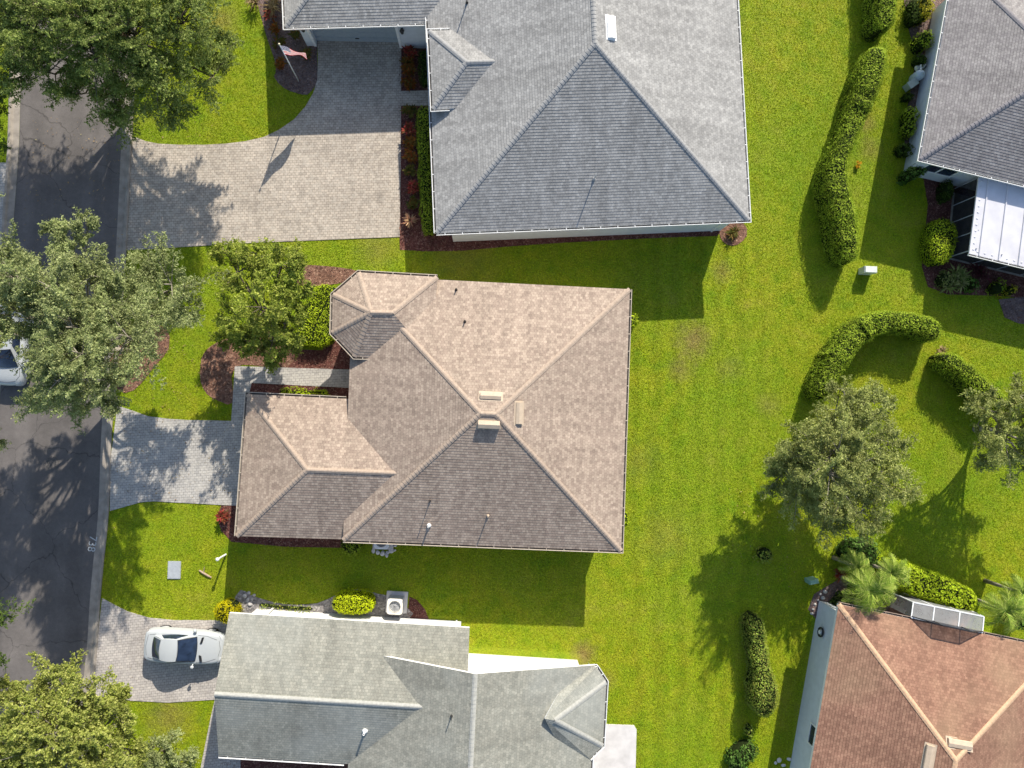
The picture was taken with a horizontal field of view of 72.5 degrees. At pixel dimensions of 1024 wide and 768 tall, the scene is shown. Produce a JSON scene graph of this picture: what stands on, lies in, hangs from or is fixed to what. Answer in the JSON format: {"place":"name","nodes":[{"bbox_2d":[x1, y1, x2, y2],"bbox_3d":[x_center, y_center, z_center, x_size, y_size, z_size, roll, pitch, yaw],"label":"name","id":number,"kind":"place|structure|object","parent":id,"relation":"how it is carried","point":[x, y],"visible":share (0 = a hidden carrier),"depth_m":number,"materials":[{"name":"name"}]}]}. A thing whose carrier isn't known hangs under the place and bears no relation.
{"place":"outdoors","nodes":[
{"label":"outdoors","id":0,"kind":"place"},
{"bbox_2d":[0,163,5,238],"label":"driveway","id":1,"kind":"structure","parent":0,"point":[2,173],"depth_m":38.21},
{"bbox_2d":[0,0,123,767],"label":"road","id":2,"kind":"structure","parent":0,"point":[48,523],"depth_m":37.91,"materials":[{"name":"asphalt"}]},
{"bbox_2d":[0,305,33,385],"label":"parked car","id":3,"kind":"object","parent":2,"relation":"on","point":[8,353],"visible":0.38,"depth_m":37.06,"materials":[{"name":"paint"}]},
{"bbox_2d":[45,456,58,468],"bbox_3d":[-24.945,4.278,37.908,0.720,0.012,0.720,0,88,-2],"label":"manhole cover","id":4,"kind":"object","parent":2,"relation":"on","point":[51,462],"visible":1,"depth_m":37.91,"materials":[{"name":"metal"}]},
{"bbox_2d":[95,598,240,767],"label":"driveway","id":5,"kind":"structure","parent":0,"point":[121,638],"depth_m":37.78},
{"bbox_2d":[144,625,224,668],"bbox_3d":[-17.452,14.032,37.209,4.218,1.448,2.084,0,88,-2],"label":"parked car","id":6,"kind":"object","parent":5,"relation":"on","point":[168,644],"visible":0.86,"depth_m":36.94,"materials":[{"name":"paint"}]},
{"bbox_2d":[110,366,348,510],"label":"driveway","id":7,"kind":"structure","parent":0,"point":[137,436],"depth_m":38.18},
{"bbox_2d":[127,41,400,249],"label":"driveway","id":8,"kind":"structure","parent":0,"point":[325,164],"depth_m":38.88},
{"bbox_2d":[261,0,281,19],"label":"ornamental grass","id":9,"kind":"object","parent":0,"point":[273,3],"depth_m":38.53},
{"bbox_2d":[401,90,428,105],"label":"walkway","id":10,"kind":"structure","parent":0,"point":[418,98],"depth_m":39.27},
{"bbox_2d":[0,0,1023,767],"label":"lawn","id":11,"kind":"structure","parent":0,"point":[652,434],"depth_m":39.32,"materials":[{"name":"plant"}]},
{"bbox_2d":[0,85,13,155],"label":"oak tree","id":12,"kind":"object","parent":11,"relation":"on","point":[4,146],"visible":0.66,"depth_m":34.06,"materials":[{"name":"green plant"}]},
{"bbox_2d":[0,7,22,388],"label":"kerb","id":13,"kind":"structure","parent":11,"relation":"on","point":[11,164],"depth_m":38.25,"materials":[{"name":"concrete"}]},
{"bbox_2d":[0,595,35,669],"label":"oak tree","id":14,"kind":"object","parent":11,"relation":"on","point":[2,622],"visible":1,"depth_m":32.42,"materials":[{"name":"green plant"}]},
{"bbox_2d":[0,648,148,767],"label":"oak tree","id":15,"kind":"object","parent":11,"relation":"on","point":[77,728],"visible":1,"depth_m":32.26,"materials":[{"name":"green plant"}]},
{"bbox_2d":[79,28,135,758],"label":"kerb","id":16,"kind":"structure","parent":11,"relation":"on","point":[104,481],"depth_m":37.95,"materials":[{"name":"concrete"}]},
{"bbox_2d":[0,0,244,150],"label":"oak tree","id":17,"kind":"object","parent":11,"relation":"on","point":[98,31],"visible":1,"depth_m":31.82,"materials":[{"name":"green plant"}]},
{"bbox_2d":[110,326,169,392],"bbox_3d":[-20.470,-1.579,38.269,2.230,0.041,4.235,39,87,-1],"label":"planting bed","id":18,"kind":"object","parent":11,"relation":"on","point":[166,341],"visible":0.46,"depth_m":38.26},
{"bbox_2d":[0,192,231,435],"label":"oak tree","id":19,"kind":"object","parent":18,"relation":"on","point":[62,340],"visible":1,"depth_m":30.41,"materials":[{"name":"green plant"}]},
{"bbox_2d":[143,727,200,767],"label":"tree","id":20,"kind":"object","parent":11,"relation":"on","point":[160,760],"visible":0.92,"depth_m":35.68,"materials":[{"name":"green plant"}]},
{"bbox_2d":[167,561,180,578],"bbox_3d":[-18.350,10.108,37.974,0.696,0.078,0.962,0,88,-2],"label":"utility cover","id":21,"kind":"object","parent":11,"relation":"on","point":[174,569],"visible":1,"depth_m":37.95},
{"bbox_2d":[213,597,244,623],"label":"shrub","id":22,"kind":"object","parent":11,"relation":"on","point":[225,608],"visible":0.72,"depth_m":37.08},
{"bbox_2d":[200,339,293,404],"bbox_3d":[-14.645,-1.379,38.499,5.632,0.039,3.270,-33,90,-3],"label":"planting bed","id":23,"kind":"object","parent":11,"relation":"on","point":[218,364],"visible":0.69,"depth_m":38.41,"materials":[{"name":"soil"}]},
{"bbox_2d":[204,234,316,374],"bbox_3d":[-12.584,-4.015,35.410,5.931,6.691,7.093,0,88,-2],"label":"holly tree","id":24,"kind":"object","parent":23,"relation":"on","point":[265,328],"visible":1,"depth_m":34.28,"materials":[{"name":"green plant"}]},
{"bbox_2d":[218,505,342,547],"bbox_3d":[-12.332,7.862,38.323,7.629,0.035,2.114,4,88,-2],"label":"planting bed","id":25,"kind":"object","parent":11,"relation":"on","point":[230,524],"visible":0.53,"depth_m":38.25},
{"bbox_2d":[214,509,230,524],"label":"croton shrub","id":26,"kind":"object","parent":25,"relation":"on","point":[223,516],"visible":1,"depth_m":37.75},
{"bbox_2d":[257,0,317,94],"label":"planting bed","id":27,"kind":"object","parent":11,"relation":"on","point":[300,64],"visible":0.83,"depth_m":39.06,"materials":[{"name":"soil"}]},
{"bbox_2d":[271,35,286,49],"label":"croton shrub","id":28,"kind":"object","parent":27,"relation":"on","point":[281,42],"visible":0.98,"depth_m":38.63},
{"bbox_2d":[273,56,288,70],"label":"croton shrub","id":29,"kind":"object","parent":27,"relation":"on","point":[280,63],"visible":1,"depth_m":38.59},
{"bbox_2d":[278,43,298,81],"bbox_3d":[-11.776,-16.974,37.019,0.162,4.101,0.120,0,88,-2],"label":"flagpole","id":30,"kind":"object","parent":27,"relation":"on","point":[288,62],"visible":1,"depth_m":36.95,"materials":[{"name":"white metal"}]},
{"bbox_2d":[281,46,306,58],"bbox_3d":[-11.210,-17.066,36.028,1.007,1.710,0.198,-15,89,-3],"label":"flag","id":31,"kind":"object","parent":30,"relation":"attached to","point":[287,50],"visible":1,"depth_m":35.91,"materials":[{"name":"fabric"}]},
{"bbox_2d":[241,760,347,767],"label":"planting bed","id":32,"kind":"object","parent":11,"relation":"on","point":[257,764],"depth_m":37.92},
{"bbox_2d":[250,383,348,398],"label":"planting bed","id":33,"kind":"object","parent":11,"relation":"on","point":[278,390],"visible":0.32,"depth_m":38.54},
{"bbox_2d":[280,386,328,395],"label":"ground plants","id":34,"kind":"object","parent":33,"relation":"on","point":[310,392],"visible":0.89,"depth_m":38.31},
{"bbox_2d":[287,340,349,368],"bbox_3d":[-10.197,-1.963,38.698,4.498,0.034,2.334,0,88,-2],"label":"planting bed","id":35,"kind":"object","parent":11,"relation":"on","point":[344,364],"visible":0.38,"depth_m":38.66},
{"bbox_2d":[294,284,336,347],"bbox_3d":[-10.501,-3.716,38.296,2.497,0.947,3.672,22,88,-2],"label":"hedge","id":36,"kind":"object","parent":35,"relation":"on","point":[315,332],"visible":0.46,"depth_m":38.06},
{"bbox_2d":[233,589,412,617],"bbox_3d":[-10.503,12.235,38.263,10.155,0.047,2.011,0,88,-2],"label":"gravel bed","id":37,"kind":"object","parent":11,"relation":"on","point":[326,606],"visible":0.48,"depth_m":38.24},
{"bbox_2d":[259,600,312,612],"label":"ground plants","id":38,"kind":"object","parent":37,"relation":"on","point":[290,608],"visible":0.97,"depth_m":38.08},
{"bbox_2d":[332,586,375,614],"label":"hedge","id":39,"kind":"object","parent":37,"relation":"on","point":[353,601],"visible":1,"depth_m":37.37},
{"bbox_2d":[385,591,407,614],"bbox_3d":[-6.309,11.962,37.955,1.160,0.977,1.160,4,88,-2],"label":"air conditioner","id":40,"kind":"object","parent":37,"relation":"on","point":[396,602],"visible":1,"depth_m":37.60,"materials":[{"name":"metal"}]},
{"bbox_2d":[299,265,355,285],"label":"planting bed","id":41,"kind":"object","parent":11,"relation":"on","point":[330,272],"visible":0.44,"depth_m":38.79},
{"bbox_2d":[340,541,363,557],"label":"shrub","id":42,"kind":"object","parent":11,"relation":"on","point":[351,549],"visible":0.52,"depth_m":37.63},
{"bbox_2d":[373,544,392,549],"bbox_3d":[-7.061,8.521,38.101,1.158,0.826,1.158,0,88,-2],"label":"air conditioner","id":43,"kind":"object","parent":11,"relation":"on","point":[384,546],"visible":0.35,"depth_m":37.73,"materials":[{"name":"metal"}]},
{"bbox_2d":[214,608,608,767],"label":"house","id":44,"kind":"structure","parent":11,"relation":"on","point":[358,691],"depth_m":34.51,"materials":[{"name":"grey"}]},
{"bbox_2d":[401,48,427,90],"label":"planting bed","id":45,"kind":"object","parent":11,"relation":"on","point":[418,87],"visible":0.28,"depth_m":39.33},
{"bbox_2d":[399,55,414,69],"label":"croton shrub","id":46,"kind":"object","parent":45,"relation":"on","point":[407,60],"visible":0.98,"depth_m":38.95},
{"bbox_2d":[400,76,416,91],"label":"croton shrub","id":47,"kind":"object","parent":45,"relation":"on","point":[409,82],"visible":1,"depth_m":38.88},
{"bbox_2d":[402,64,416,76],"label":"croton shrub","id":48,"kind":"object","parent":45,"relation":"on","point":[409,70],"visible":1,"depth_m":38.87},
{"bbox_2d":[402,45,418,56],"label":"croton shrub","id":49,"kind":"object","parent":45,"relation":"on","point":[409,51],"visible":1,"depth_m":38.93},
{"bbox_2d":[417,49,427,87],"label":"hedge","id":50,"kind":"object","parent":45,"relation":"on","point":[423,68],"visible":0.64,"depth_m":38.67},
{"bbox_2d":[400,106,433,232],"bbox_3d":[-4.913,-12.035,39.207,2.939,0.033,7.257,0,88,-2],"label":"planting bed","id":51,"kind":"object","parent":11,"relation":"on","point":[405,179],"visible":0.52,"depth_m":39.13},
{"bbox_2d":[400,104,417,118],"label":"croton shrub","id":52,"kind":"object","parent":51,"relation":"on","point":[410,110],"visible":1,"depth_m":38.80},
{"bbox_2d":[401,121,416,135],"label":"croton shrub","id":53,"kind":"object","parent":51,"relation":"on","point":[408,128],"visible":1,"depth_m":38.73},
{"bbox_2d":[402,148,417,163],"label":"croton shrub","id":54,"kind":"object","parent":51,"relation":"on","point":[410,156],"visible":1,"depth_m":38.71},
{"bbox_2d":[402,135,417,149],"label":"croton shrub","id":55,"kind":"object","parent":51,"relation":"on","point":[410,142],"visible":1,"depth_m":38.75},
{"bbox_2d":[402,163,418,175],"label":"croton shrub","id":56,"kind":"object","parent":51,"relation":"on","point":[409,170],"visible":1,"depth_m":38.68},
{"bbox_2d":[401,213,419,228],"bbox_3d":[-5.668,-9.077,38.724,0.905,0.722,0.881,31,87,-1],"label":"bromeliad","id":57,"kind":"object","parent":51,"relation":"on","point":[408,219],"visible":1,"depth_m":38.64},
{"bbox_2d":[405,179,420,195],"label":"croton shrub","id":58,"kind":"object","parent":51,"relation":"on","point":[414,185],"visible":1,"depth_m":38.70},
{"bbox_2d":[406,194,419,209],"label":"croton shrub","id":59,"kind":"object","parent":51,"relation":"on","point":[412,203],"visible":1,"depth_m":38.65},
{"bbox_2d":[414,105,433,236],"bbox_3d":[-4.776,-11.821,38.741,1.094,1.022,7.314,-3,88,-2],"label":"hedge","id":60,"kind":"object","parent":51,"relation":"on","point":[424,158],"visible":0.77,"depth_m":38.50,"materials":[{"name":"plant"}]},
{"bbox_2d":[408,597,428,618],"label":"planting bed","id":61,"kind":"object","parent":11,"relation":"on","point":[421,609],"visible":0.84,"depth_m":38.46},
{"bbox_2d":[24,81,840,703],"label":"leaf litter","id":62,"kind":"object","parent":11,"relation":"on","point":[202,363],"visible":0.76,"depth_m":38.30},
{"bbox_2d":[234,270,631,552],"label":"house","id":63,"kind":"structure","parent":11,"relation":"on","point":[472,414],"depth_m":35.12,"materials":[{"name":"beige"}]},
{"bbox_2d":[282,0,750,241],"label":"house","id":64,"kind":"structure","parent":11,"relation":"on","point":[561,118],"depth_m":35.63,"materials":[{"name":"grey"}]},
{"bbox_2d":[312,27,397,41],"bbox_3d":[-8.579,-19.260,38.181,4.621,2.158,0.110,0,88,-2],"label":"garage door","id":65,"kind":"structure","parent":64,"relation":"in","point":[388,34],"depth_m":38.49,"materials":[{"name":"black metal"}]},
{"bbox_2d":[399,231,718,250],"bbox_3d":[2.983,-8.815,39.431,18.568,0.031,2.814,0,88,-2],"label":"planting bed","id":66,"kind":"object","parent":11,"relation":"on","point":[415,244],"visible":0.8,"depth_m":39.23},
{"bbox_2d":[118,0,1023,767],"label":"mulch chips","id":67,"kind":"object","parent":11,"relation":"on","point":[216,354],"visible":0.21,"depth_m":39.03,"materials":[{"name":"brown wood"}]},
{"bbox_2d":[593,724,636,767],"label":"patio","id":68,"kind":"structure","parent":11,"relation":"on","point":[618,750],"depth_m":38.65,"materials":[{"name":"concrete"}]},
{"bbox_2d":[719,223,746,245],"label":"planting bed","id":69,"kind":"object","parent":11,"relation":"on","point":[743,230],"visible":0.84,"depth_m":39.79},
{"bbox_2d":[725,225,740,241],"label":"corner plant","id":70,"kind":"object","parent":69,"relation":"on","point":[733,233],"visible":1,"depth_m":39.51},
{"bbox_2d":[723,736,759,767],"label":"shrub","id":71,"kind":"object","parent":11,"relation":"on","point":[740,753],"visible":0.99,"depth_m":38.31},
{"bbox_2d":[738,610,780,718],"bbox_3d":[13.622,15.351,38.222,1.865,1.958,5.575,0,88,-2],"label":"hedge","id":72,"kind":"object","parent":11,"relation":"on","point":[761,690],"visible":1,"depth_m":37.83,"materials":[{"name":"plant"}]},
{"bbox_2d":[752,546,773,563],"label":"shrub","id":73,"kind":"object","parent":11,"relation":"on","point":[763,553],"visible":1,"depth_m":38.82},
{"bbox_2d":[756,375,926,551],"bbox_3d":[16.859,4.443,35.954,8.574,7.478,8.389,-36,90,-3],"label":"oak tree","id":74,"kind":"object","parent":11,"relation":"on","point":[818,454],"visible":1,"depth_m":34.64,"materials":[{"name":"green plant"}]},
{"bbox_2d":[810,45,887,267],"bbox_3d":[18.744,-12.912,39.129,2.860,2.184,12.565,10,88,-2],"label":"hedge","id":75,"kind":"object","parent":11,"relation":"on","point":[835,213],"visible":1,"depth_m":38.62,"materials":[{"name":"plant"}]},
{"bbox_2d":[808,579,889,618],"bbox_3d":[19.376,12.361,39.465,5.297,0.044,2.488,8,88,-2],"label":"planting bed","id":76,"kind":"object","parent":11,"relation":"on","point":[833,589],"visible":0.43,"depth_m":39.40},
{"bbox_2d":[829,590,851,605],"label":"shrub","id":77,"kind":"object","parent":76,"relation":"on","point":[834,601],"visible":0.38,"depth_m":38.91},
{"bbox_2d":[835,566,896,615],"bbox_3d":[18.475,10.746,37.436,2.554,4.184,2.697,0,88,-2],"label":"palm tree","id":78,"kind":"object","parent":76,"relation":"on","point":[869,591],"visible":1,"depth_m":35.81,"materials":[{"name":"green plant"}]},
{"bbox_2d":[847,581,889,607],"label":"shrub","id":79,"kind":"object","parent":76,"relation":"on","point":[855,595],"visible":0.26,"depth_m":38.57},
{"bbox_2d":[831,547,874,584],"bbox_3d":[18.196,9.769,37.972,1.795,3.148,1.829,21,88,-2],"label":"palm tree","id":80,"kind":"object","parent":11,"relation":"on","point":[856,564],"visible":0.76,"depth_m":36.89,"materials":[{"name":"green plant"}]},
{"bbox_2d":[834,535,880,565],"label":"shrub","id":81,"kind":"object","parent":11,"relation":"on","point":[869,551],"visible":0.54,"depth_m":38.47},
{"bbox_2d":[858,266,876,274],"bbox_3d":[20.197,-6.438,39.675,0.742,0.750,0.382,2,88,-2],"label":"utility box","id":82,"kind":"object","parent":11,"relation":"on","point":[867,270],"visible":1,"depth_m":39.33,"materials":[{"name":"white plastic"}]},
{"bbox_2d":[802,309,941,401],"bbox_3d":[19.645,-2.161,38.924,8.359,2.044,3.357,-28,90,-3],"label":"hedge","id":83,"kind":"object","parent":11,"relation":"on","point":[840,348],"visible":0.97,"depth_m":38.37,"materials":[{"name":"plant"}]},
{"bbox_2d":[859,0,897,42],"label":"hedge","id":84,"kind":"object","parent":11,"relation":"on","point":[878,16],"visible":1,"depth_m":39.23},
{"bbox_2d":[868,552,910,587],"bbox_3d":[19.977,9.914,37.971,1.908,3.286,1.865,0,88,-2],"label":"palm tree","id":85,"kind":"object","parent":11,"relation":"on","point":[894,572],"visible":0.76,"depth_m":36.58,"materials":[{"name":"green plant"}]},
{"bbox_2d":[893,143,915,158],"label":"shrub","id":86,"kind":"object","parent":11,"relation":"on","point":[901,150],"visible":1,"depth_m":39.63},
{"bbox_2d":[790,590,1023,767],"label":"house","id":87,"kind":"structure","parent":11,"relation":"on","point":[908,681],"depth_m":35.82,"materials":[{"name":"red"}]},
{"bbox_2d":[807,722,815,746],"bbox_3d":[16.072,18.779,37.243,0.080,0.970,1.120,11,88,-2],"label":"window","id":88,"kind":"structure","parent":87,"relation":"in","point":[812,727],"depth_m":37.49,"materials":[{"name":"black glass"}]},
{"bbox_2d":[897,106,920,139],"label":"shrub","id":89,"kind":"object","parent":11,"relation":"on","point":[907,119],"visible":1,"depth_m":39.67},
{"bbox_2d":[896,164,928,186],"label":"shrub","id":90,"kind":"object","parent":11,"relation":"on","point":[909,174],"visible":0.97,"depth_m":39.32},
{"bbox_2d":[904,0,942,153],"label":"planting bed","id":91,"kind":"object","parent":11,"relation":"on","point":[915,30],"visible":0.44,"depth_m":40.56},
{"bbox_2d":[899,93,914,103],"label":"shrub","id":92,"kind":"object","parent":91,"relation":"on","point":[906,97],"visible":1,"depth_m":40.01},
{"bbox_2d":[900,0,925,28],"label":"shrub","id":93,"kind":"object","parent":91,"relation":"on","point":[911,12],"visible":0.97,"depth_m":39.96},
{"bbox_2d":[902,64,926,91],"bbox_3d":[23.339,-17.701,40.042,1.853,0.930,1.201,-20,89,-3],"label":"pool equipment","id":94,"kind":"object","parent":91,"relation":"on","point":[917,76],"visible":0.92,"depth_m":39.90,"materials":[{"name":"grey metal"}]},
{"bbox_2d":[911,53,927,67],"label":"shrub","id":95,"kind":"object","parent":91,"relation":"on","point":[922,60],"visible":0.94,"depth_m":39.88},
{"bbox_2d":[908,30,935,54],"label":"shrub","id":96,"kind":"object","parent":91,"relation":"on","point":[920,42],"visible":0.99,"depth_m":39.78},
{"bbox_2d":[913,0,935,26],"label":"shrub","id":97,"kind":"object","parent":91,"relation":"on","point":[926,7],"visible":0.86,"depth_m":39.66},
{"bbox_2d":[871,555,977,610],"bbox_3d":[22.844,11.069,38.526,5.504,2.386,1.881,21,88,-2],"label":"hedge","id":98,"kind":"object","parent":11,"relation":"on","point":[932,585],"visible":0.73,"depth_m":37.78,"materials":[{"name":"plant"}]},
{"bbox_2d":[904,0,1023,276],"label":"house","id":99,"kind":"structure","parent":11,"relation":"on","point":[967,137],"depth_m":37.22,"materials":[{"name":"grey"}]},
{"bbox_2d":[921,164,959,176],"bbox_3d":[23.817,-11.907,38.630,1.820,1.520,0.080,13,88,-2],"label":"window","id":100,"kind":"structure","parent":99,"relation":"in","point":[932,169],"depth_m":38.95,"materials":[{"name":"black glass"}]},
{"bbox_2d":[926,352,1005,412],"bbox_3d":[25.691,-0.067,39.173,4.817,1.907,1.597,44,87,0],"label":"hedge","id":101,"kind":"object","parent":11,"relation":"on","point":[957,374],"visible":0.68,"depth_m":38.68,"materials":[{"name":"plant"}]},
{"bbox_2d":[922,178,1023,297],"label":"planting bed","id":102,"kind":"object","parent":11,"relation":"on","point":[933,208],"visible":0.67,"depth_m":40.31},
{"bbox_2d":[917,218,957,266],"bbox_3d":[24.208,-8.053,39.572,1.827,1.450,2.741,0,88,-2],"label":"shrub","id":103,"kind":"object","parent":102,"relation":"on","point":[937,237],"visible":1,"depth_m":39.19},
{"bbox_2d":[935,179,954,204],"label":"shrub","id":104,"kind":"object","parent":102,"relation":"on","point":[945,194],"visible":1,"depth_m":39.65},
{"bbox_2d":[934,270,956,289],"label":"shrub","id":105,"kind":"object","parent":102,"relation":"on","point":[945,280],"visible":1,"depth_m":39.67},
{"bbox_2d":[937,263,971,294],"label":"shrub","id":106,"kind":"object","parent":102,"relation":"on","point":[960,278],"visible":0.93,"depth_m":39.71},
{"bbox_2d":[962,276,980,293],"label":"shrub","id":107,"kind":"object","parent":102,"relation":"on","point":[973,284],"visible":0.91,"depth_m":39.55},
{"bbox_2d":[969,262,991,283],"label":"red leaved plant","id":108,"kind":"object","parent":102,"relation":"on","point":[981,272],"visible":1,"depth_m":39.73,"materials":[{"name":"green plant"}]},
{"bbox_2d":[985,277,1006,294],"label":"shrub","id":109,"kind":"object","parent":102,"relation":"on","point":[996,288],"visible":1,"depth_m":39.81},
{"bbox_2d":[995,284,1017,298],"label":"shrub","id":110,"kind":"object","parent":102,"relation":"on","point":[1009,290],"visible":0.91,"depth_m":39.83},
{"bbox_2d":[958,371,1023,490],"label":"oak tree","id":111,"kind":"object","parent":11,"relation":"on","point":[997,454],"visible":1,"depth_m":35.28,"materials":[{"name":"green plant"}]},
{"bbox_2d":[976,585,1023,634],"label":"palm tree","id":112,"kind":"object","parent":11,"relation":"on","point":[1009,609],"visible":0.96,"depth_m":36.68,"materials":[{"name":"green plant"}]},
{"bbox_2d":[983,573,1023,610],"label":"palm tree","id":113,"kind":"object","parent":11,"relation":"on","point":[1017,585],"visible":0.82,"depth_m":37.15,"materials":[{"name":"green plant"}]},
{"bbox_2d":[998,596,1023,630],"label":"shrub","id":114,"kind":"object","parent":11,"relation":"on","point":[1020,625],"visible":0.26,"depth_m":38.65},
{"bbox_2d":[999,297,1023,323],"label":"planting bed","id":115,"kind":"object","parent":11,"relation":"on","point":[1010,310],"visible":1,"depth_m":40.31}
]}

